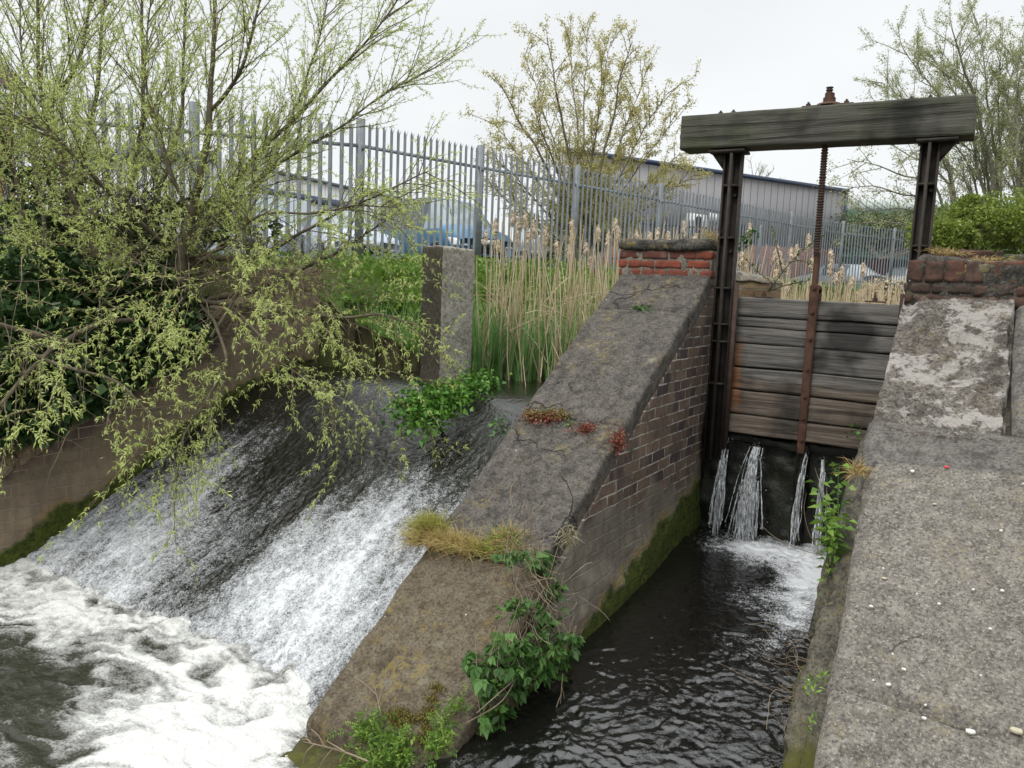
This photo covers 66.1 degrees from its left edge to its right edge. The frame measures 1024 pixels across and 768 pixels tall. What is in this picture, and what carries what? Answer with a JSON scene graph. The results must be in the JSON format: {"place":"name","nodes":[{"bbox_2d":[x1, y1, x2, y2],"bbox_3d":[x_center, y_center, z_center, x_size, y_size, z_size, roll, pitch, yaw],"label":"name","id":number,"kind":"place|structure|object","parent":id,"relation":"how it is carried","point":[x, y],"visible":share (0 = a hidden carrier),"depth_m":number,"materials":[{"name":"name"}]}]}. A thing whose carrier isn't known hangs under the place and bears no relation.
{"place":"outdoors","nodes":[
{"label":"outdoors","id":0,"kind":"place"},
{"bbox_2d":[0,558,311,767],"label":"pool water","id":1,"kind":"structure","parent":0,"point":[87,680],"depth_m":4.06,"materials":[{"name":"liquid"}]},
{"bbox_2d":[24,365,538,712],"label":"weir water","id":2,"kind":"structure","parent":0,"point":[279,585],"depth_m":5.50,"materials":[{"name":"liquid"}]},
{"bbox_2d":[381,360,512,447],"bbox_3d":[-0.448,0.100,6.304,0.792,0.550,1.713,4,7,17],"label":"watercress","id":3,"kind":"object","parent":2,"relation":"on","point":[447,393],"visible":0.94,"depth_m":5.86,"materials":[{"name":"green plant"}]},
{"bbox_2d":[420,245,474,385],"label":"concrete pillar","id":4,"kind":"structure","parent":2,"relation":"in","point":[443,310],"depth_m":6.87,"materials":[{"name":"concrete"}]},
{"bbox_2d":[0,224,902,374],"bbox_3d":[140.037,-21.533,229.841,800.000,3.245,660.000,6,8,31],"label":"ground","id":5,"kind":"structure","parent":0,"point":[365,335],"depth_m":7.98,"materials":[{"name":"plant"}]},
{"bbox_2d":[0,61,26,220],"bbox_3d":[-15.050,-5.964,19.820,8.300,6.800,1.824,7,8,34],"label":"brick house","id":6,"kind":"structure","parent":5,"relation":"on","point":[1,82],"depth_m":18.08,"materials":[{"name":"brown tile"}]},
{"bbox_2d":[0,118,282,285],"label":"bramble leaves","id":7,"kind":"object","parent":5,"relation":"on","point":[50,225],"visible":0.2,"depth_m":7.62,"materials":[{"name":"green plant"}]},
{"bbox_2d":[0,73,304,295],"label":"bramble thicket","id":8,"kind":"object","parent":5,"relation":"on","point":[114,206],"visible":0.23,"depth_m":7.80,"materials":[{"name":"green plant"}]},
{"bbox_2d":[0,266,322,566],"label":"bank wall","id":9,"kind":"structure","parent":5,"relation":"on","point":[36,513],"depth_m":6.22,"materials":[{"name":"brown concrete"}]},
{"bbox_2d":[0,234,221,454],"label":"ivy","id":10,"kind":"object","parent":9,"relation":"attached to","point":[10,273],"visible":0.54,"depth_m":5.97,"materials":[{"name":"green plant"}]},
{"bbox_2d":[0,190,412,485],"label":"brushwood","id":11,"kind":"object","parent":9,"relation":"on","point":[303,284],"visible":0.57,"depth_m":6.44,"materials":[{"name":"plant"}]},
{"bbox_2d":[66,149,261,260],"bbox_3d":[-14.779,-7.003,35.258,5.300,5.119,12.150,1,7,-10],"label":"factory unit","id":12,"kind":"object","parent":5,"relation":"on","point":[212,171],"visible":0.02,"depth_m":29.42,"materials":[{"name":"beige metal"}]},
{"bbox_2d":[0,0,507,580],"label":"willow tree","id":13,"kind":"object","parent":5,"relation":"on","point":[224,202],"visible":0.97,"depth_m":6.42,"materials":[{"name":"green plant"}]},
{"bbox_2d":[200,194,312,255],"bbox_3d":[-6.525,-3.897,20.455,4.950,1.960,2.013,9,10,43],"label":"panel van","id":14,"kind":"object","parent":5,"relation":"on","point":[303,206],"visible":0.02,"depth_m":19.21,"materials":[{"name":"silver metal"}]},
{"bbox_2d":[225,159,405,224],"bbox_3d":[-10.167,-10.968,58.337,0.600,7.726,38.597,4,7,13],"label":"trade unit","id":15,"kind":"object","parent":5,"relation":"on","point":[314,192],"visible":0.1,"depth_m":49.12,"materials":[{"name":"beige metal"}]},
{"bbox_2d":[290,211,399,259],"bbox_3d":[-4.122,-3.423,18.909,1.754,1.460,4.200,-2,8,-29],"label":"parked car","id":16,"kind":"object","parent":5,"relation":"on","point":[314,221],"visible":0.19,"depth_m":17.63,"materials":[{"name":"grey paint"}]},
{"bbox_2d":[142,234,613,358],"bbox_3d":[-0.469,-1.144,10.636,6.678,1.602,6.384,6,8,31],"label":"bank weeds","id":17,"kind":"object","parent":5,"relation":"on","point":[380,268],"visible":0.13,"depth_m":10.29,"materials":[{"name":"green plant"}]},
{"bbox_2d":[0,87,844,287],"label":"palisade fence","id":18,"kind":"object","parent":5,"relation":"on","point":[479,167],"visible":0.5,"depth_m":14.20,"materials":[{"name":"metal"}]},
{"bbox_2d":[377,197,512,259],"bbox_3d":[-1.925,-4.060,21.334,1.884,1.890,4.825,-3,9,-35],"label":"people carrier","id":19,"kind":"object","parent":5,"relation":"on","point":[449,227],"visible":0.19,"depth_m":20.12,"materials":[{"name":"white paint"}]},
{"bbox_2d":[377,198,427,230],"bbox_3d":[-2.368,-4.635,21.936,1.832,0.850,3.000,-3,9,-35],"label":"side window","id":20,"kind":"structure","parent":19,"relation":"in","point":[426,205],"depth_m":21.04,"materials":[{"name":"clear glass"}]},
{"bbox_2d":[281,238,737,767],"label":"dividing wall","id":21,"kind":"structure","parent":5,"relation":"on","point":[640,376],"depth_m":4.73,"materials":[{"name":"concrete"}]},
{"bbox_2d":[302,729,368,767],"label":"dead branch","id":22,"kind":"object","parent":21,"relation":"on","point":[339,749],"visible":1,"depth_m":3.26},
{"bbox_2d":[354,677,386,711],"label":"dead stalk","id":23,"kind":"object","parent":21,"relation":"on","point":[375,693],"visible":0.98,"depth_m":3.65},
{"bbox_2d":[325,706,429,767],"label":"ragwort","id":24,"kind":"object","parent":21,"relation":"on","point":[363,732],"visible":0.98,"depth_m":3.45,"materials":[{"name":"green plant"}]},
{"bbox_2d":[381,704,419,728],"bbox_3d":[-0.495,1.509,3.568,0.213,0.087,0.155,6,8,31],"label":"moss cushion","id":25,"kind":"object","parent":21,"relation":"on","point":[397,713],"visible":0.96,"depth_m":3.55,"materials":[{"name":"plant"}]},
{"bbox_2d":[408,681,446,750],"bbox_3d":[-0.375,1.483,3.539,0.175,0.182,0.360,3,7,6],"label":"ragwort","id":26,"kind":"object","parent":21,"relation":"on","point":[424,715],"visible":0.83,"depth_m":3.53,"materials":[{"name":"plant"}]},
{"bbox_2d":[378,503,500,566],"bbox_3d":[-0.337,0.877,4.361,0.799,0.360,0.619,5,7,19],"label":"grass tuft","id":27,"kind":"object","parent":21,"relation":"on","point":[428,527],"visible":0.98,"depth_m":4.35,"materials":[{"name":"plant"}]},
{"bbox_2d":[420,682,473,767],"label":"ragwort","id":28,"kind":"object","parent":21,"relation":"on","point":[431,744],"visible":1,"depth_m":3.40,"materials":[{"name":"green plant"}]},
{"bbox_2d":[488,413,511,435],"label":"ivy sprig","id":29,"kind":"object","parent":21,"relation":"on","point":[496,424],"visible":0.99,"depth_m":5.13,"materials":[{"name":"green plant"}]},
{"bbox_2d":[476,518,531,567],"bbox_3d":[-0.065,0.860,4.246,0.469,0.291,0.450,3,7,8],"label":"grass tuft","id":30,"kind":"object","parent":21,"relation":"on","point":[497,535],"visible":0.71,"depth_m":4.23,"materials":[{"name":"plant"}]},
{"bbox_2d":[455,477,608,739],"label":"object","id":31,"kind":"object","parent":21,"relation":"attached to","point":[493,673],"visible":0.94,"depth_m":3.69,"materials":[{"name":"green plant"}]},
{"bbox_2d":[518,403,574,425],"bbox_3d":[0.207,0.212,5.026,0.383,0.183,0.262,6,8,31],"label":"stonecrop","id":32,"kind":"object","parent":21,"relation":"on","point":[543,415],"visible":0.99,"depth_m":5.01,"materials":[{"name":"red plant"}]},
{"bbox_2d":[549,521,583,553],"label":"withered weed","id":33,"kind":"object","parent":21,"relation":"attached to","point":[568,541],"visible":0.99,"depth_m":4.16,"materials":[{"name":"plant"}]},
{"bbox_2d":[563,420,604,434],"bbox_3d":[0.453,0.276,4.840,0.232,0.115,0.189,6,8,31],"label":"stonecrop","id":34,"kind":"object","parent":21,"relation":"on","point":[585,427],"visible":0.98,"depth_m":4.82,"materials":[{"name":"red plant"}]},
{"bbox_2d":[604,423,628,455],"bbox_3d":[0.629,0.336,4.735,0.158,0.214,0.200,4,7,12],"label":"stonecrop","id":35,"kind":"object","parent":21,"relation":"on","point":[617,439],"visible":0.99,"depth_m":4.70,"materials":[{"name":"red plant"}]},
{"bbox_2d":[628,304,652,312],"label":"rosette weed","id":36,"kind":"object","parent":21,"relation":"on","point":[641,307],"visible":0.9,"depth_m":5.77,"materials":[{"name":"green plant"}]},
{"bbox_2d":[689,222,742,243],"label":"grass tuft","id":37,"kind":"object","parent":21,"relation":"on","point":[711,235],"visible":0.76,"depth_m":6.00,"materials":[{"name":"plant"}]},
{"bbox_2d":[738,228,759,250],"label":"elder sprig","id":38,"kind":"object","parent":21,"relation":"on","point":[749,232],"visible":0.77,"depth_m":6.24,"materials":[{"name":"green plant"}]},
{"bbox_2d":[515,228,563,266],"bbox_3d":[0.817,-4.173,24.911,1.717,1.460,4.200,2,7,1],"label":"parked car","id":39,"kind":"object","parent":5,"relation":"on","point":[522,237],"visible":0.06,"depth_m":22.97,"materials":[{"name":"paint"}]},
{"bbox_2d":[533,250,586,270],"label":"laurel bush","id":40,"kind":"object","parent":5,"relation":"on","point":[553,262],"visible":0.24,"depth_m":17.44,"materials":[{"name":"green plant"}]},
{"bbox_2d":[459,11,712,269],"bbox_3d":[2.130,-7.106,22.115,7.367,8.058,5.052,2,7,-1],"label":"maple tree","id":41,"kind":"object","parent":5,"relation":"on","point":[619,153],"visible":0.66,"depth_m":21.62,"materials":[{"name":"green plant"}]},
{"bbox_2d":[521,212,761,272],"bbox_3d":[5.278,-5.354,30.604,10.407,2.380,0.515,0,7,-17],"label":"palisade fence","id":42,"kind":"object","parent":5,"relation":"on","point":[685,236],"visible":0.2,"depth_m":30.90,"materials":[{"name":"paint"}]},
{"bbox_2d":[555,147,849,278],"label":"warehouse","id":43,"kind":"structure","parent":5,"relation":"on","point":[787,196],"depth_m":38.08,"materials":[{"name":"grey metal"}]},
{"bbox_2d":[685,213,706,238],"bbox_3d":[8.165,-6.927,35.018,1.100,1.240,0.312,-3,9,-38],"label":"air conditioner","id":44,"kind":"object","parent":43,"relation":"attached to","point":[697,222],"visible":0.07,"depth_m":34.74,"materials":[{"name":"white metal"}]},
{"bbox_2d":[788,264,886,289],"bbox_3d":[14.730,-4.737,35.913,1.754,1.460,4.200,-2,8,-29],"label":"parked car","id":45,"kind":"object","parent":5,"relation":"on","point":[847,274],"visible":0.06,"depth_m":34.44,"materials":[{"name":"silver metal"}]},
{"bbox_2d":[842,257,907,291],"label":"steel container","id":46,"kind":"object","parent":5,"relation":"on","point":[877,263],"visible":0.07,"depth_m":42.36,"materials":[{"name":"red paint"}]},
{"bbox_2d":[851,275,903,303],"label":"scrub","id":47,"kind":"object","parent":5,"relation":"on","point":[885,289],"visible":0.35,"depth_m":12.94,"materials":[{"name":"beige plant"}]},
{"bbox_2d":[813,85,967,247],"bbox_3d":[10.119,-5.649,20.576,3.503,4.614,4.880,6,8,31],"label":"willow sapling","id":48,"kind":"object","parent":5,"relation":"on","point":[950,190],"visible":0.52,"depth_m":20.87,"materials":[{"name":"green plant"}]},
{"bbox_2d":[884,267,906,290],"bbox_3d":[19.884,-5.183,39.914,1.754,1.460,4.200,8,9,41],"label":"parked car","id":49,"kind":"object","parent":5,"relation":"on","point":[898,275],"visible":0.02,"depth_m":39.26,"materials":[{"name":"paint"}]},
{"bbox_2d":[782,248,1023,767],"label":"abutment wall","id":50,"kind":"structure","parent":5,"relation":"on","point":[951,394],"depth_m":3.61,"materials":[{"name":"concrete"}]},
{"bbox_2d":[719,469,834,767],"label":"bramble canes","id":51,"kind":"object","parent":50,"relation":"attached to","point":[795,656],"visible":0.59,"depth_m":3.34,"materials":[{"name":"plant"}]},
{"bbox_2d":[800,670,830,735],"bbox_3d":[1.349,1.476,3.465,0.151,0.810,0.974,6,8,31],"label":"goosegrass","id":52,"kind":"object","parent":50,"relation":"attached to","point":[812,688],"visible":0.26,"depth_m":3.19,"materials":[{"name":"green plant"}]},
{"bbox_2d":[806,463,857,595],"bbox_3d":[1.939,0.995,4.551,0.255,1.350,2.381,6,8,31],"label":"nettle","id":53,"kind":"object","parent":50,"relation":"on","point":[831,544],"visible":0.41,"depth_m":3.87,"materials":[{"name":"green plant"}]},
{"bbox_2d":[824,422,861,479],"bbox_3d":[2.350,0.481,5.550,0.138,0.462,0.331,0,7,-19],"label":"fern sprig","id":54,"kind":"object","parent":50,"relation":"attached to","point":[858,438],"visible":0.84,"depth_m":5.47,"materials":[{"name":"green plant"}]},
{"bbox_2d":[833,454,880,486],"bbox_3d":[1.745,0.449,4.013,0.259,0.203,0.256,-3,9,-36],"label":"grass tuft","id":55,"kind":"object","parent":50,"relation":"on","point":[860,468],"visible":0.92,"depth_m":4.01,"materials":[{"name":"plant"}]},
{"bbox_2d":[915,246,1014,261],"bbox_3d":[2.914,-0.827,5.078,0.578,0.155,0.433,6,8,31],"label":"grass tuft","id":56,"kind":"object","parent":50,"relation":"on","point":[992,258],"visible":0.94,"depth_m":5.09,"materials":[{"name":"plant"}]},
{"bbox_2d":[1010,726,1022,734],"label":"pebble","id":57,"kind":"object","parent":50,"relation":"on","point":[1016,730],"visible":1,"depth_m":2.89,"materials":[{"name":"beige stone"}]},
{"bbox_2d":[829,201,1016,260],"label":"hedge","id":58,"kind":"object","parent":5,"relation":"on","point":[858,219],"visible":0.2,"depth_m":41.01,"materials":[{"name":"green plant"}]},
{"bbox_2d":[842,200,1012,258],"bbox_3d":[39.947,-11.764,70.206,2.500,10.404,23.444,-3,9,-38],"label":"green shed","id":59,"kind":"structure","parent":5,"relation":"on","point":[868,204],"depth_m":74.81,"materials":[{"name":"metal"}]},
{"bbox_2d":[839,221,1019,291],"bbox_3d":[15.472,-4.195,28.693,11.386,2.560,0.201,-2,8,-32],"label":"palisade fence","id":60,"kind":"object","parent":5,"relation":"on","point":[893,241],"visible":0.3,"depth_m":26.61,"materials":[{"name":"metal"}]},
{"bbox_2d":[853,0,1023,233],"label":"birch tree","id":61,"kind":"object","parent":5,"relation":"on","point":[983,141],"visible":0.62,"depth_m":25.36,"materials":[{"name":"green plant"}]},
{"bbox_2d":[901,185,1023,253],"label":"hawthorn bush","id":62,"kind":"object","parent":5,"relation":"on","point":[967,222],"visible":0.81,"depth_m":15.48,"materials":[{"name":"green plant"}]},
{"bbox_2d":[976,2,1023,253],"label":"birch tree","id":63,"kind":"object","parent":5,"relation":"on","point":[1017,154],"visible":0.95,"depth_m":23.50,"materials":[{"name":"green plant"}]},
{"bbox_2d":[1003,254,1023,260],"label":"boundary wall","id":64,"kind":"structure","parent":5,"relation":"on","point":[1019,257],"depth_m":5.30,"materials":[{"name":"beige stone"}]},
{"bbox_2d":[381,369,544,387],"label":"pond water","id":65,"kind":"structure","parent":0,"point":[534,383],"depth_m":7.35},
{"bbox_2d":[326,289,598,382],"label":"reed leaves","id":66,"kind":"object","parent":65,"relation":"on","point":[495,345],"visible":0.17,"depth_m":7.51,"materials":[{"name":"plant"}]},
{"bbox_2d":[482,227,488,310],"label":"reedmace","id":67,"kind":"object","parent":65,"relation":"on","point":[485,236],"visible":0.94,"depth_m":8.20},
{"bbox_2d":[492,216,498,309],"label":"reedmace","id":68,"kind":"object","parent":65,"relation":"on","point":[495,225],"visible":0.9,"depth_m":8.53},
{"bbox_2d":[492,236,500,318],"bbox_3d":[-0.172,-0.843,8.360,0.082,1.462,0.087,0,7,-19],"label":"reedmace","id":69,"kind":"object","parent":65,"relation":"on","point":[499,248],"visible":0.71,"depth_m":8.30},
{"bbox_2d":[506,209,516,299],"bbox_3d":[-0.041,-1.038,8.581,0.121,1.805,0.090,-1,8,-26],"label":"reedmace","id":70,"kind":"object","parent":65,"relation":"on","point":[513,216],"visible":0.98,"depth_m":8.51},
{"bbox_2d":[514,225,520,300],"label":"reedmace","id":71,"kind":"object","parent":65,"relation":"on","point":[517,236],"visible":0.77,"depth_m":8.24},
{"bbox_2d":[513,215,521,309],"bbox_3d":[0.023,-1.000,8.597,0.118,1.730,0.082,1,7,-10],"label":"reedmace","id":72,"kind":"object","parent":65,"relation":"on","point":[519,224],"visible":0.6,"depth_m":8.51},
{"bbox_2d":[521,212,528,322],"bbox_3d":[0.135,-1.015,8.559,0.078,1.779,0.145,11,11,50],"label":"reedmace","id":73,"kind":"object","parent":65,"relation":"on","point":[525,222],"visible":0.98,"depth_m":8.46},
{"bbox_2d":[525,230,530,327],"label":"reedmace","id":74,"kind":"object","parent":65,"relation":"on","point":[527,236],"visible":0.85,"depth_m":8.49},
{"bbox_2d":[527,220,536,341],"bbox_3d":[0.191,-0.943,8.415,0.082,1.676,0.137,-1,8,-25],"label":"reedmace","id":75,"kind":"object","parent":65,"relation":"on","point":[533,230],"visible":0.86,"depth_m":8.33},
{"bbox_2d":[541,232,547,333],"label":"reedmace","id":76,"kind":"object","parent":65,"relation":"on","point":[545,235],"visible":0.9,"depth_m":8.70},
{"bbox_2d":[542,223,548,333],"bbox_3d":[0.359,-0.987,8.884,0.080,1.661,0.148,0,7,-17],"label":"reedmace","id":77,"kind":"object","parent":65,"relation":"on","point":[546,230],"visible":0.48,"depth_m":8.84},
{"bbox_2d":[553,239,560,289],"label":"reedmace","id":78,"kind":"object","parent":65,"relation":"on","point":[556,245],"visible":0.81,"depth_m":8.68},
{"bbox_2d":[562,244,571,319],"bbox_3d":[0.596,-0.876,8.868,0.082,1.463,0.113,-6,11,-51],"label":"reedmace","id":79,"kind":"object","parent":65,"relation":"on","point":[567,270],"visible":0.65,"depth_m":8.80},
{"bbox_2d":[568,218,574,306],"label":"reedmace","id":80,"kind":"object","parent":65,"relation":"on","point":[571,222],"visible":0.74,"depth_m":8.98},
{"bbox_2d":[569,230,576,322],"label":"reedmace","id":81,"kind":"object","parent":65,"relation":"on","point":[572,237],"visible":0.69,"depth_m":8.80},
{"bbox_2d":[583,242,587,307],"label":"reedmace","id":82,"kind":"object","parent":65,"relation":"on","point":[585,247],"visible":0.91,"depth_m":9.26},
{"bbox_2d":[595,221,600,301],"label":"reedmace","id":83,"kind":"object","parent":65,"relation":"on","point":[599,235],"visible":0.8,"depth_m":9.04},
{"bbox_2d":[604,230,610,281],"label":"reedmace","id":84,"kind":"object","parent":65,"relation":"on","point":[606,242],"visible":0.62,"depth_m":9.18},
{"bbox_2d":[615,225,620,279],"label":"reedmace","id":85,"kind":"object","parent":65,"relation":"on","point":[617,231],"visible":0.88,"depth_m":9.38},
{"bbox_2d":[681,218,687,238],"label":"reedmace","id":86,"kind":"object","parent":65,"relation":"on","point":[683,230],"visible":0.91,"depth_m":9.85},
{"bbox_2d":[473,218,906,385],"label":"dry reeds","id":87,"kind":"object","parent":65,"relation":"on","point":[845,296],"visible":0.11,"depth_m":7.58,"materials":[{"name":"plant"}]},
{"bbox_2d":[738,249,745,270],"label":"reedmace","id":88,"kind":"object","parent":65,"relation":"on","point":[741,257],"visible":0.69,"depth_m":8.15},
{"bbox_2d":[733,271,782,366],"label":"upstream pier","id":89,"kind":"structure","parent":65,"relation":"in","point":[752,285],"depth_m":6.85,"materials":[{"name":"beige stone"}]},
{"bbox_2d":[743,226,823,291],"bbox_3d":[2.313,-1.040,6.755,0.658,0.630,0.135,6,8,26],"label":"elder sapling","id":90,"kind":"object","parent":89,"relation":"on","point":[780,262],"visible":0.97,"depth_m":6.73,"materials":[{"name":"plant"}]},
{"bbox_2d":[771,249,777,275],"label":"reedmace","id":91,"kind":"object","parent":65,"relation":"on","point":[774,260],"visible":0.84,"depth_m":8.51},
{"bbox_2d":[784,260,790,299],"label":"reedmace","id":92,"kind":"object","parent":65,"relation":"on","point":[788,269],"visible":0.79,"depth_m":8.46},
{"bbox_2d":[785,279,791,298],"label":"reedmace","id":93,"kind":"object","parent":65,"relation":"on","point":[788,289],"visible":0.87,"depth_m":7.79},
{"bbox_2d":[785,246,793,298],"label":"reedmace","id":94,"kind":"object","parent":65,"relation":"on","point":[790,252],"visible":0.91,"depth_m":8.66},
{"bbox_2d":[793,241,800,294],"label":"reedmace","id":95,"kind":"object","parent":65,"relation":"on","point":[796,248],"visible":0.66,"depth_m":8.86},
{"bbox_2d":[801,232,811,299],"bbox_3d":[3.246,-0.873,8.807,0.079,1.684,0.157,3,7,4],"label":"reedmace","id":96,"kind":"object","parent":65,"relation":"on","point":[808,239],"visible":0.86,"depth_m":8.69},
{"bbox_2d":[827,262,833,300],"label":"reedmace","id":97,"kind":"object","parent":65,"relation":"on","point":[829,270],"visible":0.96,"depth_m":8.48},
{"bbox_2d":[828,248,833,300],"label":"reedmace","id":98,"kind":"object","parent":65,"relation":"on","point":[831,255],"visible":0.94,"depth_m":8.85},
{"bbox_2d":[832,272,838,300],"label":"reedmace","id":99,"kind":"object","parent":65,"relation":"on","point":[836,278],"visible":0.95,"depth_m":8.81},
{"bbox_2d":[834,264,844,300],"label":"common reed","id":100,"kind":"object","parent":65,"relation":"on","point":[841,271],"visible":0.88,"depth_m":8.55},
{"bbox_2d":[858,259,865,302],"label":"reedmace","id":101,"kind":"object","parent":65,"relation":"on","point":[863,270],"visible":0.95,"depth_m":8.97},
{"bbox_2d":[0,0,1023,267],"label":"sky","id":102,"kind":"structure","parent":0,"point":[753,54],"materials":[{"name":"white"}]},
{"bbox_2d":[421,525,826,767],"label":"channel water","id":103,"kind":"structure","parent":0,"point":[652,682],"depth_m":4.02,"materials":[{"name":"liquid"}]},
{"bbox_2d":[708,438,732,534],"bbox_3d":[1.595,0.779,6.048,0.145,0.749,0.250,4,7,17],"label":"water jet","id":104,"kind":"object","parent":103,"relation":"on","point":[720,472],"visible":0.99,"depth_m":6.03},
{"bbox_2d":[725,444,767,542],"bbox_3d":[1.765,0.802,5.904,0.301,0.769,0.267,1,7,-12],"label":"water jet","id":105,"kind":"object","parent":103,"relation":"on","point":[751,491],"visible":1,"depth_m":5.91},
{"bbox_2d":[699,426,857,545],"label":"sluice sill","id":106,"kind":"structure","parent":103,"relation":"in","point":[781,462],"depth_m":5.99,"materials":[{"name":"black stone"}]},
{"bbox_2d":[679,92,976,459],"bbox_3d":[2.107,-0.701,5.672,1.938,2.675,0.252,6,8,31],"label":"sluice gantry","id":107,"kind":"object","parent":106,"relation":"on","point":[936,129],"visible":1,"depth_m":5.55,"materials":[{"name":"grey wood"}]},
{"bbox_2d":[728,86,898,454],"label":"sluice gate","id":108,"kind":"structure","parent":107,"relation":"hanging from","point":[812,369],"depth_m":5.69,"materials":[{"name":"brown wood"}]},
{"bbox_2d":[787,453,807,549],"bbox_3d":[2.095,0.849,5.754,0.090,0.721,0.261,6,8,31],"label":"water jet","id":109,"kind":"object","parent":103,"relation":"on","point":[800,486],"visible":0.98,"depth_m":5.73},
{"bbox_2d":[809,459,826,555],"bbox_3d":[2.240,0.886,5.684,0.115,0.721,0.265,6,8,31],"label":"water jet","id":110,"kind":"object","parent":103,"relation":"on","point":[822,480],"visible":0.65,"depth_m":5.65},
{"bbox_2d":[748,153,785,178],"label":"tree","id":111,"kind":"object","parent":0,"point":[759,173],"visible":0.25,"depth_m":84.80,"materials":[{"name":"grey plant"}]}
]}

